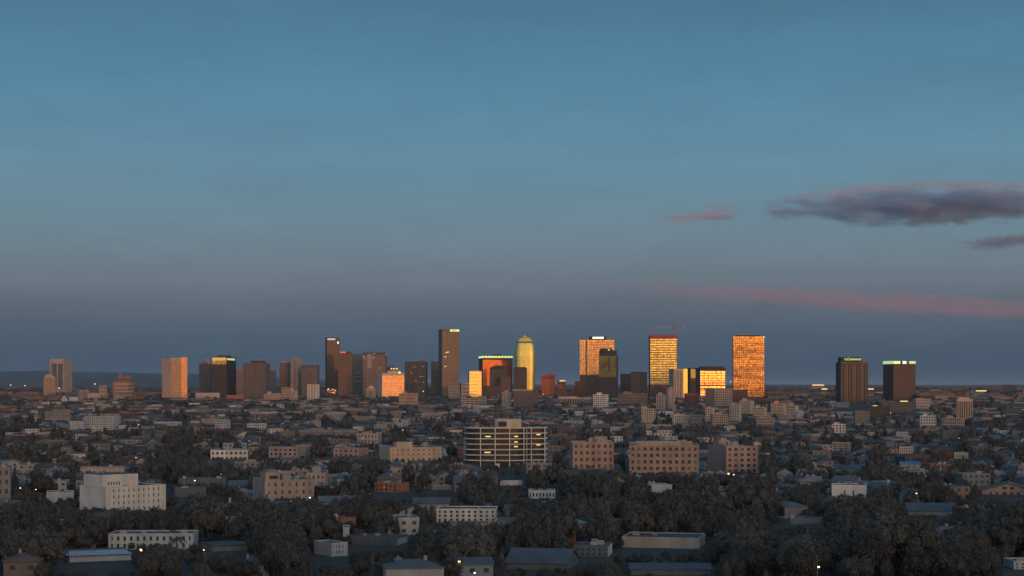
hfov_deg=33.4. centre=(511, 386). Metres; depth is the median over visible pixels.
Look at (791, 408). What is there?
office block
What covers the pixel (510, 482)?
white shed
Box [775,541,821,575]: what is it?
tree
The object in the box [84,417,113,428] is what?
window glass
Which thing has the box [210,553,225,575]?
tree
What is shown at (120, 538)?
long white house
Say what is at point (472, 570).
windows
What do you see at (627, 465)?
house
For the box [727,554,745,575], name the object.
tree
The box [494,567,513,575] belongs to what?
tree
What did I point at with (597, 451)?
brick block
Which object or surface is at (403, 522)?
windows
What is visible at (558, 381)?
window glass
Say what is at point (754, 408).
window glass
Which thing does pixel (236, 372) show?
window glass
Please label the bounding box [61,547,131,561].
blue roofed barn
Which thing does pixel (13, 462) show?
house
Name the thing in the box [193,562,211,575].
tree
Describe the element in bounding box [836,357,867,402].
fin tower
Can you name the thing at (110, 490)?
stepped apartment block
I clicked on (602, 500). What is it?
distant trees
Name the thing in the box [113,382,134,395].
window glass
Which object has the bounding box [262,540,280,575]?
tree
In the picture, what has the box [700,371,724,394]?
window glass
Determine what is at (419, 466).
house
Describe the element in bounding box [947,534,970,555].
tree
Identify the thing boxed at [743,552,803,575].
house
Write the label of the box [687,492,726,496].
house
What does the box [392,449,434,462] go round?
window glass
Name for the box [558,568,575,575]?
tree
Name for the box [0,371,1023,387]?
hills
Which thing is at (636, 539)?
building
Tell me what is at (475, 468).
house
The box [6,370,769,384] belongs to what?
hills
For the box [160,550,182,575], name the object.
tree
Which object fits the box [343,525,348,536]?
chimney tower
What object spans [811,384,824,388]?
lit hall
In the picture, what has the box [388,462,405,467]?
house
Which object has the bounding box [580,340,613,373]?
window glass
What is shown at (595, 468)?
house
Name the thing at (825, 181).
sky
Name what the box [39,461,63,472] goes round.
house
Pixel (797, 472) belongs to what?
house
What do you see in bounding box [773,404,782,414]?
window glass
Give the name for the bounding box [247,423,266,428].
apartment block
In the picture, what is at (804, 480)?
house
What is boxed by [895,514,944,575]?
tree
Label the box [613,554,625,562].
tree
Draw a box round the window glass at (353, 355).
[353,355,362,395]
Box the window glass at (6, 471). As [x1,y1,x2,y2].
[0,470,7,493]
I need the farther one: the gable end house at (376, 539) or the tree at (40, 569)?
the gable end house at (376, 539)
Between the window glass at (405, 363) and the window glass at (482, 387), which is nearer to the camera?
the window glass at (482, 387)
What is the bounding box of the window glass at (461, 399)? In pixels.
[461,399,478,403]
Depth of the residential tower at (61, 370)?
4908.47 m
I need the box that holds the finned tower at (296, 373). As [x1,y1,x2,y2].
[291,357,301,395]
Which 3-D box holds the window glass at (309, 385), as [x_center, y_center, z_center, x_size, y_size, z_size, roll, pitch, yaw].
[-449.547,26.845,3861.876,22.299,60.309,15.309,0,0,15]
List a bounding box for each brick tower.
[199,359,211,392]
[243,359,269,398]
[279,361,290,393]
[302,365,318,396]
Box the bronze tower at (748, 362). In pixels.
[732,334,763,397]
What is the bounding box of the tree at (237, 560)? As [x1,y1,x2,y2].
[226,558,241,572]
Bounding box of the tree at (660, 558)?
[656,554,663,562]
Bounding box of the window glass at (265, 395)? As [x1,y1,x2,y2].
[265,395,280,398]
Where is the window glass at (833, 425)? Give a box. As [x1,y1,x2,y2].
[833,425,844,433]
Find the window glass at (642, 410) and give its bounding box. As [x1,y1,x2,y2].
[642,410,654,419]
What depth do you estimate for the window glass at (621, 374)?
4501.06 m
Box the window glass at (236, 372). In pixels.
[236,372,242,392]
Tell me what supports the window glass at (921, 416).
in the apartment block at (925, 419)
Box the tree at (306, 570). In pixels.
[293,564,317,575]
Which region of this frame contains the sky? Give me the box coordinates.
[0,0,1023,384]
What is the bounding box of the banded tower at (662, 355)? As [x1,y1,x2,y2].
[649,335,676,395]
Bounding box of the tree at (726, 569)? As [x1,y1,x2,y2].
[720,561,730,575]
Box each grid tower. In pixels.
[438,329,458,395]
[883,361,915,400]
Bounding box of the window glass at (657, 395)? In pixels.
[657,395,662,407]
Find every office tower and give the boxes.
[44,374,55,395]
[236,370,242,394]
[270,370,275,393]
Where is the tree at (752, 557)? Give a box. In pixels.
[736,541,777,575]
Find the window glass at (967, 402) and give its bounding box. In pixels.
[957,401,971,418]
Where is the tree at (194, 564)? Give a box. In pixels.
[190,561,200,571]
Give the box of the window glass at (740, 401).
[740,401,748,413]
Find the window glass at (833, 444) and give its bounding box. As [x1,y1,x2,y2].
[833,444,848,451]
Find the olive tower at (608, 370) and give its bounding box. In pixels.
[599,348,617,397]
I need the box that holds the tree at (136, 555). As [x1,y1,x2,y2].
[131,547,155,567]
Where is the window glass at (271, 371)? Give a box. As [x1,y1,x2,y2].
[271,371,275,393]
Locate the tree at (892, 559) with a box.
[856,547,899,575]
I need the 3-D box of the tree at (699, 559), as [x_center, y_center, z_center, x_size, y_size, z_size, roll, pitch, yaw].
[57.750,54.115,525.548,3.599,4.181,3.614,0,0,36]
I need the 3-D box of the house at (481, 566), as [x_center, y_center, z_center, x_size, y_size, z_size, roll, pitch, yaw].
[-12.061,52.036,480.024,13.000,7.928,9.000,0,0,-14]
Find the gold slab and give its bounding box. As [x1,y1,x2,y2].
[468,370,481,396]
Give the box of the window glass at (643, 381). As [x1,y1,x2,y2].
[631,373,646,392]
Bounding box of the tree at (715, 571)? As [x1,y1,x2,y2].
[710,566,722,575]
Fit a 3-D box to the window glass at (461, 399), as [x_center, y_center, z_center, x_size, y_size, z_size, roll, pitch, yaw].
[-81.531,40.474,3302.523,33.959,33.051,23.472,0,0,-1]
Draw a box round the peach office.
[379,442,441,462]
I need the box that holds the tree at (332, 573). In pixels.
[319,569,342,575]
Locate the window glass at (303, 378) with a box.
[302,367,315,396]
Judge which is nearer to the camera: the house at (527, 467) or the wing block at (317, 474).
the wing block at (317, 474)
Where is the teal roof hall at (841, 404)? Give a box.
[833,402,848,407]
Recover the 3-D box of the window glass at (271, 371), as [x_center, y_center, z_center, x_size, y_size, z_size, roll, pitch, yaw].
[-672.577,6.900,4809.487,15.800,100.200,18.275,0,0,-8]
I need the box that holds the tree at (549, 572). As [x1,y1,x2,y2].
[540,568,556,575]
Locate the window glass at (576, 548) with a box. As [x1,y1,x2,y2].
[576,548,605,554]
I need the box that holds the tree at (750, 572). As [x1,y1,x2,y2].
[732,558,751,574]
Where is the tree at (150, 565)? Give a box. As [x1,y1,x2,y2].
[135,548,165,575]
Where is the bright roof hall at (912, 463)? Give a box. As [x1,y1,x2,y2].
[899,461,921,466]
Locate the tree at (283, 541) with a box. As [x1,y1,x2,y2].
[261,529,292,574]
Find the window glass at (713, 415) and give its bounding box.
[713,415,726,425]
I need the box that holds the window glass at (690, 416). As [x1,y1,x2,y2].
[690,416,700,423]
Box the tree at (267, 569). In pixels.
[263,563,271,572]
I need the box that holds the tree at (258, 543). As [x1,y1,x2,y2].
[253,526,293,571]
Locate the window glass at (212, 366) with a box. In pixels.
[212,366,225,395]
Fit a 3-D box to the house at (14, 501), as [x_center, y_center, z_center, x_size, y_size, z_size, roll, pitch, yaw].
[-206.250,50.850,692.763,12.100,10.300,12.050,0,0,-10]
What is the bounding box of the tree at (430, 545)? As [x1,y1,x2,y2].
[414,538,444,562]
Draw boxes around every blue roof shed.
[175,486,205,496]
[179,476,226,491]
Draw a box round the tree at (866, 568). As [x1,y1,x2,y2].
[857,556,874,575]
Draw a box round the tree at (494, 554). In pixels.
[488,548,497,559]
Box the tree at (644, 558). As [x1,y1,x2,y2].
[636,554,650,562]
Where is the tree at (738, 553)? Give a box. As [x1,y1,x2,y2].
[732,543,748,575]
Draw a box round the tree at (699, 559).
[694,555,704,562]
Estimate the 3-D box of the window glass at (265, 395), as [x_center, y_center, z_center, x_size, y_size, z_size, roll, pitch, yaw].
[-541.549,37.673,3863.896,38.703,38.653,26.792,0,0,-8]
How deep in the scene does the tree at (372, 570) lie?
490.78 m
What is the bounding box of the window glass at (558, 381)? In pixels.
[558,381,564,395]
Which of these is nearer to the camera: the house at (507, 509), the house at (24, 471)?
the house at (507, 509)
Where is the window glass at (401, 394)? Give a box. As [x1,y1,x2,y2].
[401,394,415,404]
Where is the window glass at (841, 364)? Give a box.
[841,364,865,402]
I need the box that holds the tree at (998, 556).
[986,549,1001,565]
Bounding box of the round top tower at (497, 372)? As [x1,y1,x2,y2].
[490,365,506,385]
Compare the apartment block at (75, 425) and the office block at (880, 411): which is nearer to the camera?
the apartment block at (75, 425)
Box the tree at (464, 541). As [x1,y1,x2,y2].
[441,521,494,557]
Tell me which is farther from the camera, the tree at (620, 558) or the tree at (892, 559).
the tree at (620, 558)
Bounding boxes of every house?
[0,499,20,505]
[2,459,21,469]
[2,549,44,575]
[12,483,29,499]
[13,469,31,472]
[16,472,30,479]
[17,462,38,469]
[18,479,30,483]
[38,478,66,499]
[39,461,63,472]
[44,469,59,476]
[46,469,69,472]
[49,466,67,468]
[59,471,84,477]
[60,519,95,548]
[69,393,77,400]
[76,459,90,465]
[76,479,83,488]
[94,513,113,517]
[101,509,114,512]
[108,530,198,549]
[121,463,130,467]
[138,478,161,483]
[198,540,247,551]
[208,513,240,537]
[210,448,247,459]
[225,498,235,509]
[227,480,247,488]
[233,460,259,469]
[235,486,252,499]
[246,554,268,575]
[269,446,305,458]
[271,501,300,504]
[277,469,294,475]
[278,460,296,467]
[291,468,308,476]
[308,463,327,466]
[314,483,332,487]
[314,539,347,556]
[316,493,356,505]
[324,513,355,534]
[328,472,350,485]
[333,446,367,456]
[334,474,349,488]
[349,533,406,544]
[374,474,399,488]
[374,480,408,491]
[379,556,405,560]
[380,472,401,481]
[381,555,444,575]
[385,513,419,534]
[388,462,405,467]
[390,465,402,474]
[398,504,424,515]
[401,473,420,485]
[410,460,430,469]
[410,497,451,514]
[416,463,436,469]
[417,472,437,488]
[434,471,451,486]
[444,556,494,575]
[448,465,476,469]
[449,518,509,549]
[450,462,472,465]
[451,475,483,491]
[455,469,476,474]
[463,467,482,470]
[472,503,501,514]
[476,469,498,484]
[494,517,516,523]
[502,504,514,516]
[522,461,551,477]
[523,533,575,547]
[564,468,587,473]
[574,539,611,556]
[576,519,588,539]
[580,466,608,472]
[614,464,620,469]
[614,518,626,538]
[625,458,628,472]
[647,481,666,489]
[660,470,699,476]
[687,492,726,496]
[693,474,719,484]
[700,470,729,476]
[705,486,727,491]
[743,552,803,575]
[760,473,782,484]
[775,488,785,495]
[776,483,794,487]
[777,468,792,476]
[777,501,808,516]
[784,473,807,481]
[786,474,821,478]
[795,467,827,474]
[795,477,822,484]
[811,462,827,467]
[818,496,835,502]
[820,488,831,496]
[829,475,857,487]
[832,481,866,496]
[852,477,869,483]
[866,480,884,496]
[870,479,905,494]
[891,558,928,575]
[897,464,919,469]
[899,468,928,484]
[899,488,934,503]
[903,503,956,514]
[921,461,952,468]
[933,511,951,520]
[935,523,961,534]
[942,483,969,499]
[952,504,979,520]
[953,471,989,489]
[972,461,994,467]
[993,469,1005,474]
[994,476,1001,483]
[1001,463,1012,470]
[1003,461,1021,464]
[1003,471,1023,482]
[1009,463,1023,472]
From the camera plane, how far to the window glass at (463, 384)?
3853.73 m
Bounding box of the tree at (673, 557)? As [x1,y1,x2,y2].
[671,552,675,562]
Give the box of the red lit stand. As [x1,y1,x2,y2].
[324,389,337,396]
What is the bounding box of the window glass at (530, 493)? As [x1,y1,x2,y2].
[530,493,553,496]
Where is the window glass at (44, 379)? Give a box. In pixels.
[44,379,54,395]
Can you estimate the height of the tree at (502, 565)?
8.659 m
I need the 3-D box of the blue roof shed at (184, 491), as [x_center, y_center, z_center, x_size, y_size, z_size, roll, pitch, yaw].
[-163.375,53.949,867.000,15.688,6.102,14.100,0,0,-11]
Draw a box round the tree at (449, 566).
[439,555,463,575]
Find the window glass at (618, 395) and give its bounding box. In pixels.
[618,395,646,403]
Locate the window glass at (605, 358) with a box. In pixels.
[599,356,615,397]
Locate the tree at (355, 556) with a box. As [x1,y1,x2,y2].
[348,549,363,565]
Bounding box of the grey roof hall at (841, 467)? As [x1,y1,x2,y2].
[834,464,860,471]
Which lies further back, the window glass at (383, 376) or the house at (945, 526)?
the window glass at (383, 376)
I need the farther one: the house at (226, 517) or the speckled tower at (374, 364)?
the speckled tower at (374, 364)
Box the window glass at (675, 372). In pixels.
[675,372,680,397]
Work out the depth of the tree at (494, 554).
524.01 m
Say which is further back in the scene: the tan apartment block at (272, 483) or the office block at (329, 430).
the office block at (329, 430)
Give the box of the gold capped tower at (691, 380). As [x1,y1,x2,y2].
[687,368,695,392]
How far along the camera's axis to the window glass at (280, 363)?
4302.29 m
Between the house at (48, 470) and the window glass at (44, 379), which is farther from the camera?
the window glass at (44, 379)
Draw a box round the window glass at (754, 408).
[754,408,763,414]
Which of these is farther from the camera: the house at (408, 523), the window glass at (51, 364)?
the window glass at (51, 364)
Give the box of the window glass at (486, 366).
[483,360,511,391]
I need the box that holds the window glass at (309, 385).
[309,385,314,398]
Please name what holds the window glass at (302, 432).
in the office block at (329, 430)
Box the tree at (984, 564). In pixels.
[966,551,1000,575]
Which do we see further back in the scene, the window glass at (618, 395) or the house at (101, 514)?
the window glass at (618, 395)
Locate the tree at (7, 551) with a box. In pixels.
[0,529,22,560]
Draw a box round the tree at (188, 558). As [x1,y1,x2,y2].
[182,550,193,568]
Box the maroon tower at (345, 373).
[338,352,352,395]
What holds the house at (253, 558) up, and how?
on the ground
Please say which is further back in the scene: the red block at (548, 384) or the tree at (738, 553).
the red block at (548, 384)
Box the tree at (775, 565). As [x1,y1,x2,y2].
[753,545,781,573]
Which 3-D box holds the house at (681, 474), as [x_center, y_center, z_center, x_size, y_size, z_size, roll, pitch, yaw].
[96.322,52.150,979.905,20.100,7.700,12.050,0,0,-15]
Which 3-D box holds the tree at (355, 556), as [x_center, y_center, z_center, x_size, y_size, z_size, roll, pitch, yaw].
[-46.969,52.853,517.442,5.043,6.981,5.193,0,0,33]
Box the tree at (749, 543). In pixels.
[740,536,760,575]
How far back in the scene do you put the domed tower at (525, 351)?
4392.30 m
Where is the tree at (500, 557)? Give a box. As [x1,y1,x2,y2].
[498,552,504,562]
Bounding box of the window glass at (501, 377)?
[501,377,510,395]
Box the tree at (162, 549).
[149,544,179,557]
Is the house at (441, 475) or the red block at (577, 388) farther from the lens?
the red block at (577, 388)
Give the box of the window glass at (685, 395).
[685,395,693,407]
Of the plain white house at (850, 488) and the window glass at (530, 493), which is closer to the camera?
the plain white house at (850, 488)
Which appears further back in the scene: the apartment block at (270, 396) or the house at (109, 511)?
the apartment block at (270, 396)
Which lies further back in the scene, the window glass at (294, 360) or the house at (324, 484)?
the window glass at (294, 360)
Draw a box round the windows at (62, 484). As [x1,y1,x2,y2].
[41,483,64,497]
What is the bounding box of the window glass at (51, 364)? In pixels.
[51,364,62,391]
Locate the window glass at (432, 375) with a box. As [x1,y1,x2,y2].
[431,362,438,395]
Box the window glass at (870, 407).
[870,407,888,416]
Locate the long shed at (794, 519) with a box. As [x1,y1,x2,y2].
[774,515,822,524]
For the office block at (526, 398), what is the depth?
3170.61 m
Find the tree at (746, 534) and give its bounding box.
[733,528,764,549]
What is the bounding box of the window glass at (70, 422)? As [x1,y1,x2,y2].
[70,422,83,428]
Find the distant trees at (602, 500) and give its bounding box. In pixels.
[0,386,1023,564]
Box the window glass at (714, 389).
[714,389,730,406]
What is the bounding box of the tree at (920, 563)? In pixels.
[901,546,938,575]
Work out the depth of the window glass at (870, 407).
2587.27 m
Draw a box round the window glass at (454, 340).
[443,332,458,395]
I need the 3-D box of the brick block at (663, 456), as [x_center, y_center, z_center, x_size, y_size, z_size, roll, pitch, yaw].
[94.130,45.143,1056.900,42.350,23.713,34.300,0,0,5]
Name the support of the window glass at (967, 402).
in the ribbed tower at (964, 407)
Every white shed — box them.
[46,489,73,502]
[500,480,521,485]
[528,488,554,498]
[652,484,671,491]
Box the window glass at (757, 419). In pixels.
[757,419,772,425]
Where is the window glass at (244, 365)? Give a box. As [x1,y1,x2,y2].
[244,365,263,396]
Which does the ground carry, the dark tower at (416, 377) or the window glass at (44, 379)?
the dark tower at (416, 377)
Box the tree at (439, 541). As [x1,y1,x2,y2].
[433,533,448,550]
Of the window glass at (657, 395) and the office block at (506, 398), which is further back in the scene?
the office block at (506, 398)
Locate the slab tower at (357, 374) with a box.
[353,354,362,395]
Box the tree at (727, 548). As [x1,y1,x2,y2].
[724,542,731,554]
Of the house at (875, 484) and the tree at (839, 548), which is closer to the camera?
the tree at (839, 548)
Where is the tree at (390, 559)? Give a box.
[386,555,393,561]
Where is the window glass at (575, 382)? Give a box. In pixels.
[575,382,579,395]
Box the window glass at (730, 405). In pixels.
[730,405,738,418]
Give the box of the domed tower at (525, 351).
[515,335,534,389]
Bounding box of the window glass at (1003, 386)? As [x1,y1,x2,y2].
[1003,386,1014,391]
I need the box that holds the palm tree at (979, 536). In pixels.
[971,534,984,547]
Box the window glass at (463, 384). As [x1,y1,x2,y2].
[463,384,468,396]
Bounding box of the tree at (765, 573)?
[762,569,768,575]
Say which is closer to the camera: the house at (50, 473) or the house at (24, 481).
the house at (24, 481)
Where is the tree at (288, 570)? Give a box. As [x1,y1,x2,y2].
[280,552,294,575]
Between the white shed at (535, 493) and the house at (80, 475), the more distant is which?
the house at (80, 475)
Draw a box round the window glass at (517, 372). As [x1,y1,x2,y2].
[514,369,525,387]
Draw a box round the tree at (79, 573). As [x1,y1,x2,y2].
[67,571,88,575]
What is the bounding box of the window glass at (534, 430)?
[466,428,543,462]
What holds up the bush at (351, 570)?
on the ground
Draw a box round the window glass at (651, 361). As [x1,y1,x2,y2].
[650,339,676,382]
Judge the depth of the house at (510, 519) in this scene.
621.07 m
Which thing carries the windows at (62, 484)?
in the house at (61, 484)
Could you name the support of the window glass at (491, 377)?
in the round top tower at (497, 372)
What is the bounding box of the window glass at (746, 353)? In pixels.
[733,336,763,395]
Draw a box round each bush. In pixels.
[346,567,358,575]
[536,568,542,575]
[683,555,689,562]
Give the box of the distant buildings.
[0,386,1023,469]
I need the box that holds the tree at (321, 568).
[318,564,334,571]
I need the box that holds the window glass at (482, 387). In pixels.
[482,387,499,396]
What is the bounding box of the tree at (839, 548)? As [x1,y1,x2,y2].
[818,532,855,574]
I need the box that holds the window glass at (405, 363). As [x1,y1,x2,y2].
[405,363,425,396]
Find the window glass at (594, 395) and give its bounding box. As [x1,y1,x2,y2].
[594,395,604,405]
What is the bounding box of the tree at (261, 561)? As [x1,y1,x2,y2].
[258,554,272,575]
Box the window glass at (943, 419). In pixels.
[943,419,961,426]
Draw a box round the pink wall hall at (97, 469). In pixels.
[80,465,123,472]
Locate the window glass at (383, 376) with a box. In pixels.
[382,375,403,396]
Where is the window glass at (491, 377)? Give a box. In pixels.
[490,369,506,385]
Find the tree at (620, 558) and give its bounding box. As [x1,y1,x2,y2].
[617,551,623,568]
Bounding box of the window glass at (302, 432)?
[302,432,354,433]
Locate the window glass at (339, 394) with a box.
[338,354,351,395]
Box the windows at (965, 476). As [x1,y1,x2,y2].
[954,474,988,488]
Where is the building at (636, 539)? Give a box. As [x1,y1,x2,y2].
[622,531,704,548]
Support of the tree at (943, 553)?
on the ground
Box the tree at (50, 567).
[45,561,54,575]
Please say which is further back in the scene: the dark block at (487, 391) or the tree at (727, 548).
the dark block at (487, 391)
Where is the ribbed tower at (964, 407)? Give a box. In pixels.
[956,397,972,419]
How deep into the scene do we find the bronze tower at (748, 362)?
4301.84 m
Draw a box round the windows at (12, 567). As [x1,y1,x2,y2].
[10,565,32,569]
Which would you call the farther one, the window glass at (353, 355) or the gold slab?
the window glass at (353, 355)
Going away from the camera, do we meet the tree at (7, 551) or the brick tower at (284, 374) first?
the tree at (7, 551)
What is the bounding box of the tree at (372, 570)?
[367,550,377,575]
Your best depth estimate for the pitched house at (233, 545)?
581.98 m
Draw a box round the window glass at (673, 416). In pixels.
[673,416,685,423]
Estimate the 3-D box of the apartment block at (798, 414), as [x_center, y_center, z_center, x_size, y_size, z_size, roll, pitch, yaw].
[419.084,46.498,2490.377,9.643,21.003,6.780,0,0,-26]
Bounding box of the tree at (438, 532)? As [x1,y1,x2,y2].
[429,523,454,541]
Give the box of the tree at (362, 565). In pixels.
[352,558,369,575]
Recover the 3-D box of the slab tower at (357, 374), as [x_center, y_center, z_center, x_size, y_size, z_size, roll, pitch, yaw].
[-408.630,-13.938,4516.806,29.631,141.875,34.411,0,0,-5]
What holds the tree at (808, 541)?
on the ground
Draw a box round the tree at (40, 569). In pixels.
[33,562,48,575]
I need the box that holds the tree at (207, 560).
[198,555,214,566]
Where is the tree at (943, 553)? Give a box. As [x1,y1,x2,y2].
[929,541,973,575]
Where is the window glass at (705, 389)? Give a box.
[705,389,713,405]
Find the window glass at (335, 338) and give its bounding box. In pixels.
[327,338,338,393]
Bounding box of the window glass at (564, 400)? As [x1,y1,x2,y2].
[558,399,589,402]
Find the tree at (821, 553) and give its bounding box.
[814,544,830,575]
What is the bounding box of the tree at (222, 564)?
[216,553,245,573]
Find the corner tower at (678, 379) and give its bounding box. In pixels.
[669,369,687,397]
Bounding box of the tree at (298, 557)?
[271,544,311,575]
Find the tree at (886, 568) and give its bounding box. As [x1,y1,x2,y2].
[879,559,894,575]
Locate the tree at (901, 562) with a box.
[895,521,910,575]
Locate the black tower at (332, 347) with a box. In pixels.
[325,337,339,393]
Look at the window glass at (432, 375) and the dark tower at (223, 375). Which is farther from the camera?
the window glass at (432, 375)
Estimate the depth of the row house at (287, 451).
1285.23 m
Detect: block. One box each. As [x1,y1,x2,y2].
[0,465,11,497]
[45,411,69,417]
[70,421,84,429]
[76,390,88,400]
[80,472,165,510]
[84,416,120,429]
[88,393,107,398]
[99,385,106,397]
[113,373,134,395]
[154,422,181,425]
[196,393,219,397]
[201,419,215,423]
[215,420,229,428]
[227,395,242,398]
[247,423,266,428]
[253,469,313,500]
[264,391,281,399]
[282,388,290,398]
[291,388,297,398]
[298,427,358,435]
[306,466,327,483]
[307,384,319,398]
[353,427,363,430]
[357,431,381,443]
[366,386,374,397]
[378,366,403,397]
[399,391,417,404]
[430,484,450,489]
[449,383,459,398]
[460,383,468,398]
[461,398,478,404]
[464,418,547,467]
[479,354,512,391]
[479,396,486,404]
[482,386,499,397]
[500,376,510,395]
[502,390,510,406]
[512,389,538,407]
[541,374,554,395]
[557,380,565,396]
[558,397,590,402]
[570,436,613,469]
[575,381,579,396]
[593,393,608,406]
[618,391,647,403]
[629,440,698,474]
[642,406,654,420]
[656,393,664,408]
[666,387,674,408]
[673,413,689,423]
[684,393,698,407]
[690,414,701,424]
[695,366,725,394]
[705,389,713,406]
[706,406,714,421]
[708,438,757,472]
[710,412,727,425]
[714,389,731,406]
[730,402,740,421]
[733,390,747,401]
[739,398,753,413]
[748,396,763,402]
[753,405,766,415]
[756,415,774,425]
[771,400,785,414]
[778,414,791,420]
[786,404,798,415]
[795,411,802,418]
[832,422,845,433]
[832,442,849,451]
[854,411,868,423]
[869,406,889,417]
[882,402,912,412]
[896,432,907,435]
[899,446,912,453]
[913,399,929,409]
[919,414,935,426]
[941,430,958,440]
[943,415,964,427]
[954,451,967,458]
[1003,385,1015,391]
[1003,557,1023,568]
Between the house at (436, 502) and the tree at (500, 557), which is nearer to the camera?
the tree at (500, 557)
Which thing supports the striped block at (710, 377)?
on the ground
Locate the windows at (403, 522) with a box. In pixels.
[391,521,415,532]
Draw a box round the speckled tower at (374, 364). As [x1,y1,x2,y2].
[363,353,386,395]
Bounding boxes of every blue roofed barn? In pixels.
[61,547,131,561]
[504,547,579,569]
[628,563,712,574]
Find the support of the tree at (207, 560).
on the ground
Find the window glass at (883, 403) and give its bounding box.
[883,403,912,412]
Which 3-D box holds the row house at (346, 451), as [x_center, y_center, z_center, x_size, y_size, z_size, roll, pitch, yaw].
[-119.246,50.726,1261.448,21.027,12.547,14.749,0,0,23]
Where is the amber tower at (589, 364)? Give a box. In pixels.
[580,337,613,395]
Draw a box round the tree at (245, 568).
[227,559,260,575]
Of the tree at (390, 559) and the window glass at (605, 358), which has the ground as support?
the tree at (390, 559)
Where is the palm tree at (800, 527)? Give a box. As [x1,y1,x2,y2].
[794,525,810,540]
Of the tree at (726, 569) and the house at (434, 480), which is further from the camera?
the house at (434, 480)
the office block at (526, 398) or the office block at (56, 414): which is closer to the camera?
the office block at (56, 414)
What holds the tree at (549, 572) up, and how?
on the ground
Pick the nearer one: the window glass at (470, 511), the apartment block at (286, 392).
the window glass at (470, 511)
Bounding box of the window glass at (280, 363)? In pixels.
[280,363,288,392]
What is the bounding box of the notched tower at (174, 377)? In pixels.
[162,357,186,397]
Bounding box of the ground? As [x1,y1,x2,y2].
[0,401,1023,575]
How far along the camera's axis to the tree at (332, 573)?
471.65 m
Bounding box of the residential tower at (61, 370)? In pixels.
[50,359,71,391]
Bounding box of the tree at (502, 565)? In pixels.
[498,555,505,570]
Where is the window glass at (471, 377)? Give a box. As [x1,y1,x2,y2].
[469,371,473,396]
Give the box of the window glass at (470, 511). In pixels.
[439,511,493,521]
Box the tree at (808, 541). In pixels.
[780,534,831,568]
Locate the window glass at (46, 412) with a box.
[46,412,69,417]
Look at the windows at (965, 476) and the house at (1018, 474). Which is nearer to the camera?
the windows at (965, 476)
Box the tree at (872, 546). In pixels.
[851,526,891,570]
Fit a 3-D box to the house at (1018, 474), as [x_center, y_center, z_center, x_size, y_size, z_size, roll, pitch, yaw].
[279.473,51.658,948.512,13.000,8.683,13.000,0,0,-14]
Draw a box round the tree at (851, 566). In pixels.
[839,555,862,575]
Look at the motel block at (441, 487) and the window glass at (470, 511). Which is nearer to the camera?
the window glass at (470, 511)
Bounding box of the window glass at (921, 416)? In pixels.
[921,416,935,426]
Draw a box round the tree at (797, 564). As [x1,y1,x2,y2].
[783,540,814,575]
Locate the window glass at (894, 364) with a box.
[894,364,914,400]
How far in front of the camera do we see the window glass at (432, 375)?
4699.83 m
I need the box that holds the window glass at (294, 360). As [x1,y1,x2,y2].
[294,360,294,389]
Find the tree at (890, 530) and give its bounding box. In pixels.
[854,512,912,562]
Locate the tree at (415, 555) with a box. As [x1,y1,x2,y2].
[403,547,443,561]
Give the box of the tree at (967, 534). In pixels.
[947,524,990,550]
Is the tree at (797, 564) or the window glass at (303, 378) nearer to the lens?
the tree at (797, 564)
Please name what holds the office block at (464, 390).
on the ground
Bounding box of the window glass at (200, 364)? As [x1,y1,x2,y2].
[200,364,207,392]
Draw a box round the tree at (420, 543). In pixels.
[411,541,445,558]
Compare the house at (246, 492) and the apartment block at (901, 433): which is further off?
the apartment block at (901, 433)
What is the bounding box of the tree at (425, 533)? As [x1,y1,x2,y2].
[413,524,434,546]
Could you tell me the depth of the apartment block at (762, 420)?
2217.88 m
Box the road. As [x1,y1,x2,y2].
[0,450,1020,575]
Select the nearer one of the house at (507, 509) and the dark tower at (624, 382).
the house at (507, 509)
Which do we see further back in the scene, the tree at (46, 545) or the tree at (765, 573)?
the tree at (46, 545)
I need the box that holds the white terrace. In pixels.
[436,504,497,522]
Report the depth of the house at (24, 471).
989.08 m
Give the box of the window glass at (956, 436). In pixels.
[943,431,957,440]
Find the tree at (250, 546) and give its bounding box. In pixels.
[247,535,257,554]
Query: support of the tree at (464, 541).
on the ground
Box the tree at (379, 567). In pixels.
[375,557,389,575]
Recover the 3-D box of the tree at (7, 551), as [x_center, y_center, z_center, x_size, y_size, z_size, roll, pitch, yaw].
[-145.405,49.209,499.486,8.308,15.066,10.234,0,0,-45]
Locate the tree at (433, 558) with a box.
[428,554,439,562]
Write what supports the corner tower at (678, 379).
on the ground
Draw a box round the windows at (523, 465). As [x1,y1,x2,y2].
[523,465,545,476]
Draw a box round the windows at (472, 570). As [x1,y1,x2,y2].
[460,568,488,572]
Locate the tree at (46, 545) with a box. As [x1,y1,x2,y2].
[11,523,68,565]
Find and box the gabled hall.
[981,480,1023,494]
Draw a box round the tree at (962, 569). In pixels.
[942,554,972,575]
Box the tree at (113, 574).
[106,571,119,575]
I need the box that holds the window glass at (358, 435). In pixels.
[358,435,375,441]
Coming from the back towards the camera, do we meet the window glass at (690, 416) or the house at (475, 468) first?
the window glass at (690, 416)
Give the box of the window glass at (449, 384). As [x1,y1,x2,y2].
[449,384,458,397]
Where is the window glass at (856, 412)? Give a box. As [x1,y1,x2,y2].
[856,412,868,423]
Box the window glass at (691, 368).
[691,368,695,392]
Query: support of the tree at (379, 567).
on the ground
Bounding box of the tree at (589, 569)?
[582,562,597,575]
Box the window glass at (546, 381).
[542,375,554,395]
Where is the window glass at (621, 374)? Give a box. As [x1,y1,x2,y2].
[621,374,629,393]
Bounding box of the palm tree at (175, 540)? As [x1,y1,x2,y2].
[167,537,186,564]
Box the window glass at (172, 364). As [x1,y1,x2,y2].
[171,359,180,397]
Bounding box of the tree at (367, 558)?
[361,552,370,573]
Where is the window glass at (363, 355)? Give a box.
[363,355,384,395]
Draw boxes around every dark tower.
[212,355,235,396]
[405,361,427,396]
[431,361,438,395]
[514,367,526,388]
[620,374,629,393]
[630,372,646,393]

